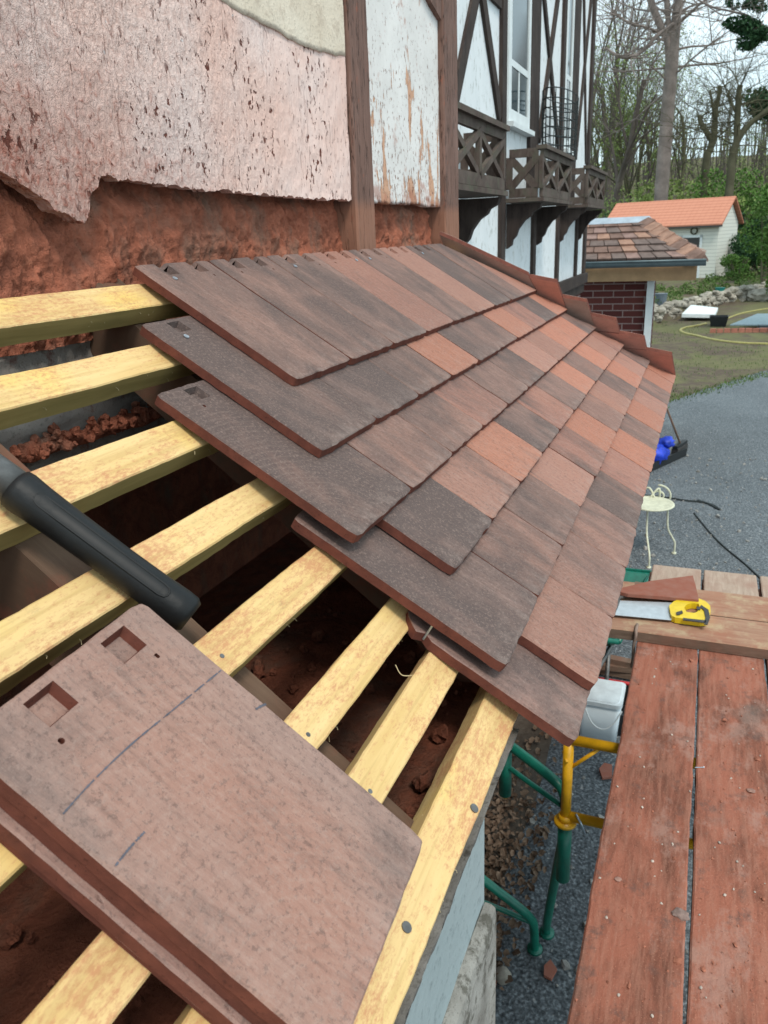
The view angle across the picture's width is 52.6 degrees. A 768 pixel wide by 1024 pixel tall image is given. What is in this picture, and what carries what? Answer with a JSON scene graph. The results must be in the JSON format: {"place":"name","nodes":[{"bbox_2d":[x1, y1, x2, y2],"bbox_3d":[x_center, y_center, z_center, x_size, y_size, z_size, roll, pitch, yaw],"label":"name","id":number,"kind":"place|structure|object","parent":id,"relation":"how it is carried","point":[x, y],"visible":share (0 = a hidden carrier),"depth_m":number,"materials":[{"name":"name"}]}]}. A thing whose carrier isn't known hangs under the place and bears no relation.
{"place":"outdoors","nodes":[
{"label":"outdoors","id":0,"kind":"place"},
{"bbox_2d":[495,370,767,1023],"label":"asphalt driveway","id":1,"kind":"structure","parent":0,"point":[727,426],"depth_m":6.56,"materials":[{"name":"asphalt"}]},
{"bbox_2d":[0,0,607,1023],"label":"timber framed house","id":2,"kind":"structure","parent":1,"relation":"on","point":[148,132],"depth_m":1.22,"materials":[{"name":"pink paint"}]},
{"bbox_2d":[0,443,413,827],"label":"rafter","id":3,"kind":"object","parent":2,"relation":"on","point":[36,567],"depth_m":0.66,"materials":[{"name":"brown wood"}]},
{"bbox_2d":[0,284,189,346],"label":"batten","id":4,"kind":"object","parent":3,"relation":"on","point":[29,318],"visible":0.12,"depth_m":0.89,"materials":[{"name":"wood"}]},
{"bbox_2d":[0,344,195,429],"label":"batten","id":5,"kind":"object","parent":3,"relation":"on","point":[28,396],"visible":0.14,"depth_m":0.80,"materials":[{"name":"wood"}]},
{"bbox_2d":[0,420,218,550],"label":"batten","id":6,"kind":"object","parent":3,"relation":"on","point":[84,482],"visible":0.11,"depth_m":0.73,"materials":[{"name":"wood"}]},
{"bbox_2d":[21,597,408,1023],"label":"batten","id":7,"kind":"object","parent":3,"relation":"on","point":[103,978],"visible":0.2,"depth_m":0.63,"materials":[{"name":"wood"}]},
{"bbox_2d":[0,839,215,1023],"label":"clay tile","id":8,"kind":"object","parent":7,"relation":"on","point":[82,911],"visible":0.11,"depth_m":0.44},
{"bbox_2d":[0,808,250,1023],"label":"clay tile","id":9,"kind":"object","parent":8,"relation":"on","point":[144,947],"visible":0.15,"depth_m":0.43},
{"bbox_2d":[0,794,267,1023],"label":"clay tile","id":10,"kind":"object","parent":9,"relation":"on","point":[128,910],"visible":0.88,"depth_m":0.43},
{"bbox_2d":[0,604,421,1023],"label":"clay tile","id":11,"kind":"object","parent":10,"relation":"on","point":[254,854],"visible":1,"depth_m":0.47,"materials":[{"name":"tile"}]},
{"bbox_2d":[517,576,611,689],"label":"clay tile","id":12,"kind":"object","parent":7,"relation":"on","point":[566,631],"visible":0.36,"depth_m":0.91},
{"bbox_2d":[291,510,536,671],"bbox_3d":[0.039,0.063,0.876,0.270,0.026,0.167,34,28,8],"label":"clay tile","id":13,"kind":"object","parent":12,"relation":"on","point":[478,607],"visible":0.55,"depth_m":0.83,"materials":[{"name":"ceramic"}]},
{"bbox_2d":[471,507,561,596],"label":"clay tile","id":14,"kind":"object","parent":12,"relation":"on","point":[517,549],"visible":0.37,"depth_m":0.99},
{"bbox_2d":[376,478,491,574],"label":"clay tile","id":15,"kind":"object","parent":14,"relation":"on","point":[437,525],"visible":0.34,"depth_m":0.92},
{"bbox_2d":[154,380,410,542],"bbox_3d":[-0.110,-0.068,0.890,0.270,0.025,0.167,35,28,8],"label":"clay tile","id":16,"kind":"object","parent":15,"relation":"on","point":[347,492],"visible":0.77,"depth_m":0.85,"materials":[{"name":"tile"}]},
{"bbox_2d":[346,414,451,493],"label":"clay tile","id":17,"kind":"object","parent":15,"relation":"on","point":[412,457],"visible":0.4,"depth_m":1.01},
{"bbox_2d":[140,316,375,457],"bbox_3d":[-0.152,-0.163,0.973,0.270,0.027,0.167,35,28,8],"label":"clay tile","id":18,"kind":"object","parent":17,"relation":"on","point":[317,417],"visible":0.76,"depth_m":0.93,"materials":[{"name":"tile"}]},
{"bbox_2d":[318,359,417,424],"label":"clay tile","id":19,"kind":"object","parent":17,"relation":"on","point":[375,391],"visible":0.36,"depth_m":1.09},
{"bbox_2d":[132,261,349,385],"bbox_3d":[-0.190,-0.260,1.063,0.270,0.027,0.167,35,29,8],"label":"clay tile","id":20,"kind":"object","parent":19,"relation":"on","point":[269,336],"visible":1,"depth_m":1.03,"materials":[{"name":"tile"}]},
{"bbox_2d":[430,446,519,522],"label":"clay tile","id":21,"kind":"object","parent":14,"relation":"on","point":[477,481],"visible":0.3,"depth_m":1.07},
{"bbox_2d":[549,532,625,617],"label":"clay tile","id":22,"kind":"object","parent":7,"relation":"on","point":[587,572],"visible":0.33,"depth_m":1.06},
{"bbox_2d":[503,473,579,546],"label":"clay tile","id":23,"kind":"object","parent":22,"relation":"on","point":[542,507],"visible":0.31,"depth_m":1.14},
{"bbox_2d":[465,421,541,484],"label":"clay tile","id":24,"kind":"object","parent":23,"relation":"on","point":[506,450],"visible":0.3,"depth_m":1.22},
{"bbox_2d":[396,392,481,456],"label":"clay tile","id":25,"kind":"object","parent":24,"relation":"on","point":[444,423],"visible":0.3,"depth_m":1.16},
{"bbox_2d":[570,497,635,567],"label":"clay tile","id":26,"kind":"object","parent":7,"relation":"on","point":[603,530],"visible":0.37,"depth_m":1.21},
{"bbox_2d":[529,447,593,506],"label":"clay tile","id":27,"kind":"object","parent":26,"relation":"on","point":[562,475],"visible":0.28,"depth_m":1.29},
{"bbox_2d":[586,470,642,528],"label":"clay tile","id":28,"kind":"object","parent":7,"relation":"on","point":[615,497],"visible":0.24,"depth_m":1.36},
{"bbox_2d":[548,425,606,478],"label":"clay tile","id":29,"kind":"object","parent":28,"relation":"on","point":[580,451],"visible":0.29,"depth_m":1.43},
{"bbox_2d":[493,401,558,453],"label":"clay tile","id":30,"kind":"object","parent":29,"relation":"on","point":[528,426],"visible":0.3,"depth_m":1.37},
{"bbox_2d":[433,374,506,430],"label":"clay tile","id":31,"kind":"object","parent":30,"relation":"on","point":[475,401],"visible":0.27,"depth_m":1.30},
{"bbox_2d":[367,345,450,399],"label":"clay tile","id":32,"kind":"object","parent":31,"relation":"on","point":[421,376],"visible":0.34,"depth_m":1.24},
{"bbox_2d":[209,256,392,364],"bbox_3d":[-0.127,-0.314,1.209,0.270,0.026,0.167,35,29,8],"label":"clay tile","id":33,"kind":"object","parent":32,"relation":"on","point":[353,339],"visible":0.99,"depth_m":1.19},
{"bbox_2d":[600,448,649,496],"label":"clay tile","id":34,"kind":"object","parent":7,"relation":"on","point":[625,471],"visible":0.34,"depth_m":1.50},
{"bbox_2d":[565,408,615,452],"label":"clay tile","id":35,"kind":"object","parent":34,"relation":"on","point":[590,428],"visible":0.37,"depth_m":1.58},
{"bbox_2d":[516,385,572,432],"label":"clay tile","id":36,"kind":"object","parent":35,"relation":"on","point":[536,400],"visible":0.3,"depth_m":1.51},
{"bbox_2d":[463,360,527,407],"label":"clay tile","id":37,"kind":"object","parent":36,"relation":"on","point":[500,383],"visible":0.38,"depth_m":1.45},
{"bbox_2d":[405,332,477,379],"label":"clay tile","id":38,"kind":"object","parent":37,"relation":"on","point":[453,360],"visible":0.32,"depth_m":1.38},
{"bbox_2d":[266,253,425,348],"bbox_3d":[-0.064,-0.369,1.355,0.270,0.027,0.167,35,29,8],"label":"clay tile","id":39,"kind":"object","parent":38,"relation":"on","point":[395,327],"visible":0.97,"depth_m":1.34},
{"bbox_2d":[488,348,543,390],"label":"clay tile","id":40,"kind":"object","parent":36,"relation":"on","point":[520,369],"visible":0.3,"depth_m":1.59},
{"bbox_2d":[437,322,500,364],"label":"clay tile","id":41,"kind":"object","parent":40,"relation":"on","point":[480,348],"visible":0.35,"depth_m":1.53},
{"bbox_2d":[311,250,452,335],"bbox_3d":[-0.003,-0.423,1.501,0.270,0.027,0.167,35,29,8],"label":"clay tile","id":42,"kind":"object","parent":41,"relation":"on","point":[428,318],"visible":0.94,"depth_m":1.49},
{"bbox_2d":[462,314,516,350],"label":"clay tile","id":43,"kind":"object","parent":40,"relation":"on","point":[493,332],"visible":0.27,"depth_m":1.68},
{"bbox_2d":[349,248,474,324],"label":"clay tile","id":44,"kind":"object","parent":43,"relation":"on","point":[456,311],"visible":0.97,"depth_m":1.64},
{"bbox_2d":[610,428,655,472],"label":"clay tile","id":45,"kind":"object","parent":7,"relation":"on","point":[634,450],"visible":0.28,"depth_m":1.65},
{"bbox_2d":[619,413,659,450],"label":"clay tile","id":46,"kind":"object","parent":7,"relation":"on","point":[639,431],"visible":0.3,"depth_m":1.80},
{"bbox_2d":[578,393,623,432],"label":"clay tile","id":47,"kind":"object","parent":46,"relation":"on","point":[599,410],"visible":0.32,"depth_m":1.73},
{"bbox_2d":[535,371,585,413],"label":"clay tile","id":48,"kind":"object","parent":47,"relation":"on","point":[561,390],"visible":0.32,"depth_m":1.66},
{"bbox_2d":[506,338,557,375],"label":"clay tile","id":49,"kind":"object","parent":48,"relation":"on","point":[537,357],"visible":0.27,"depth_m":1.74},
{"bbox_2d":[482,307,532,341],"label":"clay tile","id":50,"kind":"object","parent":49,"relation":"on","point":[510,323],"visible":0.38,"depth_m":1.82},
{"bbox_2d":[379,246,493,316],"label":"clay tile","id":51,"kind":"object","parent":50,"relation":"on","point":[478,304],"visible":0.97,"depth_m":1.78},
{"bbox_2d":[550,361,594,394],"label":"clay tile","id":52,"kind":"object","parent":47,"relation":"on","point":[573,377],"visible":0.29,"depth_m":1.81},
{"bbox_2d":[588,380,630,415],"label":"clay tile","id":53,"kind":"object","parent":46,"relation":"on","point":[611,397],"visible":0.37,"depth_m":1.87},
{"bbox_2d":[562,350,603,382],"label":"clay tile","id":54,"kind":"object","parent":53,"relation":"on","point":[583,365],"visible":0.34,"depth_m":1.95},
{"bbox_2d":[524,330,569,363],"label":"clay tile","id":55,"kind":"object","parent":54,"relation":"on","point":[549,345],"visible":0.37,"depth_m":1.89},
{"bbox_2d":[633,387,667,417],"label":"clay tile","id":56,"kind":"object","parent":7,"relation":"on","point":[650,402],"visible":0.3,"depth_m":2.09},
{"bbox_2d":[606,360,641,388],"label":"clay tile","id":57,"kind":"object","parent":56,"relation":"on","point":[624,373],"visible":0.4,"depth_m":2.16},
{"bbox_2d":[573,342,610,370],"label":"clay tile","id":58,"kind":"object","parent":57,"relation":"on","point":[593,356],"visible":0.34,"depth_m":2.10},
{"bbox_2d":[538,322,578,353],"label":"clay tile","id":59,"kind":"object","parent":58,"relation":"on","point":[559,336],"visible":0.25,"depth_m":2.04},
{"bbox_2d":[501,301,545,332],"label":"clay tile","id":60,"kind":"object","parent":59,"relation":"on","point":[535,322],"visible":0.4,"depth_m":1.97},
{"bbox_2d":[405,245,510,308],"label":"clay tile","id":61,"kind":"object","parent":60,"relation":"on","point":[474,283],"visible":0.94,"depth_m":1.93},
{"bbox_2d":[550,316,587,344],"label":"clay tile","id":62,"kind":"object","parent":58,"relation":"on","point":[570,329],"visible":0.3,"depth_m":2.18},
{"bbox_2d":[516,296,556,324],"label":"clay tile","id":63,"kind":"object","parent":62,"relation":"on","point":[547,315],"visible":0.33,"depth_m":2.12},
{"bbox_2d":[427,244,525,302],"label":"clay tile","id":64,"kind":"object","parent":63,"relation":"on","point":[496,282],"visible":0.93,"depth_m":2.07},
{"bbox_2d":[467,256,536,297],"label":"clay tile","id":65,"kind":"object","parent":63,"relation":"on","point":[527,290],"visible":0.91,"depth_m":2.19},
{"bbox_2d":[439,231,534,287],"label":"hip tile","id":66,"kind":"object","parent":65,"relation":"on","point":[488,259],"visible":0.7,"depth_m":2.19,"materials":[{"name":"ceramic"}]},
{"bbox_2d":[529,294,566,317],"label":"clay tile","id":67,"kind":"object","parent":62,"relation":"on","point":[558,309],"visible":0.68,"depth_m":2.25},
{"bbox_2d":[530,274,565,306],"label":"hip tile","id":68,"kind":"object","parent":67,"relation":"on","point":[548,288],"visible":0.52,"depth_m":2.27,"materials":[{"name":"ceramic"}]},
{"bbox_2d":[174,649,458,1023],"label":"batten","id":69,"kind":"object","parent":3,"relation":"on","point":[374,769],"visible":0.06,"depth_m":0.70,"materials":[{"name":"wood"}]},
{"bbox_2d":[406,610,590,746],"bbox_3d":[0.136,0.143,0.862,0.215,0.028,0.166,34,28,8],"label":"clay tile","id":70,"kind":"object","parent":69,"relation":"on","point":[541,694],"visible":0.38,"depth_m":0.81,"materials":[{"name":"tile"}]},
{"bbox_2d":[0,577,475,1014],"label":"rubble","id":71,"kind":"object","parent":2,"relation":"on","point":[10,933],"visible":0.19,"depth_m":0.86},
{"bbox_2d":[90,279,473,682],"bbox_3d":[-0.139,-0.058,1.019,0.677,0.563,0.065,5,21,21],"label":"rafter","id":72,"kind":"object","parent":2,"relation":"on","point":[110,340],"depth_m":1.00,"materials":[{"name":"brown wood"}]},
{"bbox_2d":[0,478,292,696],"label":"batten","id":73,"kind":"object","parent":72,"relation":"on","point":[53,625],"visible":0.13,"depth_m":0.62,"materials":[{"name":"wood"}]},
{"bbox_2d":[0,546,347,892],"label":"batten","id":74,"kind":"object","parent":72,"relation":"on","point":[235,642],"visible":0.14,"depth_m":0.70,"materials":[{"name":"wood"}]},
{"bbox_2d":[0,454,200,629],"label":"hammer","id":75,"kind":"object","parent":74,"relation":"on","point":[36,502],"visible":1,"depth_m":0.61,"materials":[{"name":"black rubber"}]},
{"bbox_2d":[507,0,534,136],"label":"window","id":76,"kind":"structure","parent":2,"relation":"in","point":[519,11],"depth_m":4.55,"materials":[{"name":"white paint"}]},
{"bbox_2d":[542,86,578,161],"bbox_3d":[1.202,-2.621,5.299,0.207,0.401,0.787,5,21,21],"label":"wire basket","id":77,"kind":"object","parent":2,"relation":"on","point":[564,120],"visible":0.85,"depth_m":5.16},
{"bbox_2d":[564,0,574,155],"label":"window","id":78,"kind":"structure","parent":2,"relation":"in","point":[571,3],"depth_m":5.97,"materials":[{"name":"white paint"}]},
{"bbox_2d":[484,713,551,903],"bbox_3d":[0.458,1.329,4.154,0.800,0.001,9.000,5,21,21],"label":"soil strip","id":79,"kind":"object","parent":1,"relation":"on","point":[524,726],"visible":0.08,"depth_m":3.95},
{"bbox_2d":[484,725,562,989],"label":"leaf litter","id":80,"kind":"object","parent":79,"relation":"on","point":[493,875],"visible":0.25,"depth_m":3.53,"materials":[{"name":"brown plant"}]},
{"bbox_2d":[484,736,695,956],"bbox_3d":[0.795,1.221,2.483,1.461,1.300,0.709,7,21,25],"label":"trestle","id":81,"kind":"object","parent":1,"relation":"on","point":[566,819],"visible":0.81,"depth_m":2.47,"materials":[{"name":"green metal"}]},
{"bbox_2d":[567,571,697,1023],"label":"scaffold board","id":82,"kind":"object","parent":81,"relation":"on","point":[641,896],"visible":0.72,"depth_m":1.77,"materials":[{"name":"brown wood"}]},
{"bbox_2d":[686,580,767,1023],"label":"scaffold board","id":83,"kind":"object","parent":81,"relation":"on","point":[745,908],"visible":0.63,"depth_m":1.80,"materials":[{"name":"brown wood"}]},
{"bbox_2d":[703,570,758,595],"bbox_3d":[1.356,0.293,3.042,0.194,0.034,0.202,5,21,21],"label":"plank end","id":84,"kind":"object","parent":83,"relation":"on","point":[733,583],"visible":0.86,"depth_m":3.03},
{"bbox_2d":[758,589,767,686],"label":"scaffold board","id":85,"kind":"object","parent":81,"relation":"on","point":[766,662],"visible":0.2,"depth_m":2.55,"materials":[{"name":"brown wood"}]},
{"bbox_2d":[609,615,767,658],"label":"plank","id":86,"kind":"object","parent":85,"relation":"on","point":[747,638],"visible":0.69,"depth_m":2.67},
{"bbox_2d":[615,599,710,625],"bbox_3d":[0.929,0.343,2.838,0.489,0.026,0.211,5,21,21],"label":"hand saw","id":87,"kind":"object","parent":86,"relation":"on","point":[675,612],"visible":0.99,"depth_m":2.79,"materials":[{"name":"metal"}]},
{"bbox_2d":[620,581,767,622],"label":"plank","id":88,"kind":"object","parent":85,"relation":"on","point":[739,606],"visible":0.34,"depth_m":2.85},
{"bbox_2d":[620,575,698,601],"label":"cut tile","id":89,"kind":"object","parent":88,"relation":"on","point":[679,588],"visible":0.91,"depth_m":2.91,"materials":[{"name":"ceramic"}]},
{"bbox_2d":[578,678,625,742],"bbox_3d":[1.180,1.112,4.250,0.248,0.295,0.281,5,21,21],"label":"plastic tub","id":90,"kind":"object","parent":1,"relation":"on","point":[602,712],"visible":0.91,"depth_m":4.17,"materials":[{"name":"white plastic"}]},
{"bbox_2d":[580,216,707,347],"bbox_3d":[3.235,-2.273,9.862,1.487,2.785,2.273,5,21,21],"label":"porch","id":91,"kind":"object","parent":1,"relation":"on","point":[630,261],"visible":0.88,"depth_m":9.03,"materials":[{"name":"brown tile"}]},
{"bbox_2d":[641,484,675,568],"bbox_3d":[2.226,0.102,6.587,0.515,0.561,0.600,5,21,21],"label":"garden chair","id":92,"kind":"object","parent":1,"relation":"on","point":[652,503],"visible":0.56,"depth_m":6.56,"materials":[{"name":"beige metal"}]},
{"bbox_2d":[590,0,767,166],"label":"sky","id":93,"kind":"structure","parent":0,"point":[696,20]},
{"bbox_2d":[597,155,767,399],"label":"ground","id":94,"kind":"structure","parent":0,"point":[677,348],"depth_m":18.43,"materials":[{"name":"green plant"}]},
{"bbox_2d":[594,0,643,216],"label":"bare tree","id":95,"kind":"object","parent":94,"relation":"on","point":[609,181],"visible":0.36,"depth_m":56.14,"materials":[{"name":"brown plant"}]},
{"bbox_2d":[591,33,663,217],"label":"bare tree","id":96,"kind":"object","parent":94,"relation":"on","point":[605,158],"visible":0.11,"depth_m":51.86,"materials":[{"name":"brown plant"}]},
{"bbox_2d":[590,43,696,202],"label":"bare tree","id":97,"kind":"object","parent":94,"relation":"on","point":[625,183],"visible":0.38,"depth_m":52.65,"materials":[{"name":"brown plant"}]},
{"bbox_2d":[592,18,699,201],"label":"bare tree","id":98,"kind":"object","parent":94,"relation":"on","point":[623,151],"visible":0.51,"depth_m":49.06,"materials":[{"name":"brown plant"}]},
{"bbox_2d":[592,0,703,210],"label":"bare tree","id":99,"kind":"object","parent":94,"relation":"on","point":[629,143],"visible":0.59,"depth_m":45.27,"materials":[{"name":"brown plant"}]},
{"bbox_2d":[608,196,743,277],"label":"garden shed","id":100,"kind":"structure","parent":94,"relation":"on","point":[715,221],"depth_m":32.99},
{"bbox_2d":[619,48,732,198],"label":"bare tree","id":101,"kind":"object","parent":94,"relation":"on","point":[684,156],"visible":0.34,"depth_m":54.00,"materials":[{"name":"brown plant"}]},
{"bbox_2d":[590,84,767,223],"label":"undergrowth","id":102,"kind":"object","parent":94,"relation":"on","point":[644,176],"visible":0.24,"depth_m":87.10,"materials":[{"name":"green plant"}]},
{"bbox_2d":[592,0,767,200],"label":"bare tree","id":103,"kind":"object","parent":94,"relation":"on","point":[669,77],"visible":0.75,"depth_m":38.74,"materials":[{"name":"brown plant"}]},
{"bbox_2d":[605,11,767,197],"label":"pollard tree","id":104,"kind":"object","parent":94,"relation":"on","point":[706,160],"visible":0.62,"depth_m":42.76,"materials":[{"name":"brown plant"}]},
{"bbox_2d":[619,0,767,77],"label":"fir tree","id":105,"kind":"object","parent":94,"relation":"on","point":[754,30],"visible":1,"depth_m":16.65,"materials":[{"name":"green plant"}]},
{"bbox_2d":[627,0,767,196],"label":"pollard tree","id":106,"kind":"object","parent":94,"relation":"on","point":[738,133],"visible":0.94,"depth_m":37.23,"materials":[{"name":"brown plant"}]},
{"bbox_2d":[652,321,767,407],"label":"grass tufts","id":107,"kind":"object","parent":94,"relation":"on","point":[725,382],"visible":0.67,"depth_m":14.04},
{"bbox_2d":[653,282,767,321],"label":"dry stone wall","id":108,"kind":"structure","parent":94,"relation":"on","point":[672,309],"depth_m":25.58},
{"bbox_2d":[655,268,765,303],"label":"garden plants","id":109,"kind":"object","parent":94,"relation":"on","point":[680,292],"visible":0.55,"depth_m":28.18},
{"bbox_2d":[689,167,767,244],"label":"bush","id":110,"kind":"object","parent":94,"relation":"on","point":[748,191],"visible":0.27,"depth_m":42.92,"materials":[{"name":"green plant"}]},
{"bbox_2d":[738,184,767,282],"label":"bush","id":111,"kind":"object","parent":94,"relation":"on","point":[763,210],"visible":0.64,"depth_m":29.14,"materials":[{"name":"green plant"}]},
{"bbox_3d":[0.076,-0.246,1.527,0.677,0.563,0.060,5,21,21],"label":"rafter","id":112,"kind":"object","parent":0,"visible":0},
{"bbox_2d":[354,687,517,1023],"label":"batten","id":113,"kind":"object","parent":112,"relation":"on","point":[450,807],"visible":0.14,"depth_m":0.64,"materials":[{"name":"wood"}]},
{"bbox_2d":[647,364,675,383],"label":"clay tile","id":114,"kind":"object","parent":113,"relation":"on","point":[668,376],"visible":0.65,"depth_m":2.50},
{"bbox_2d":[622,347,675,374],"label":"hip tile","id":115,"kind":"object","parent":114,"relation":"on","point":[661,359],"visible":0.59,"depth_m":2.50,"materials":[{"name":"ceramic"}]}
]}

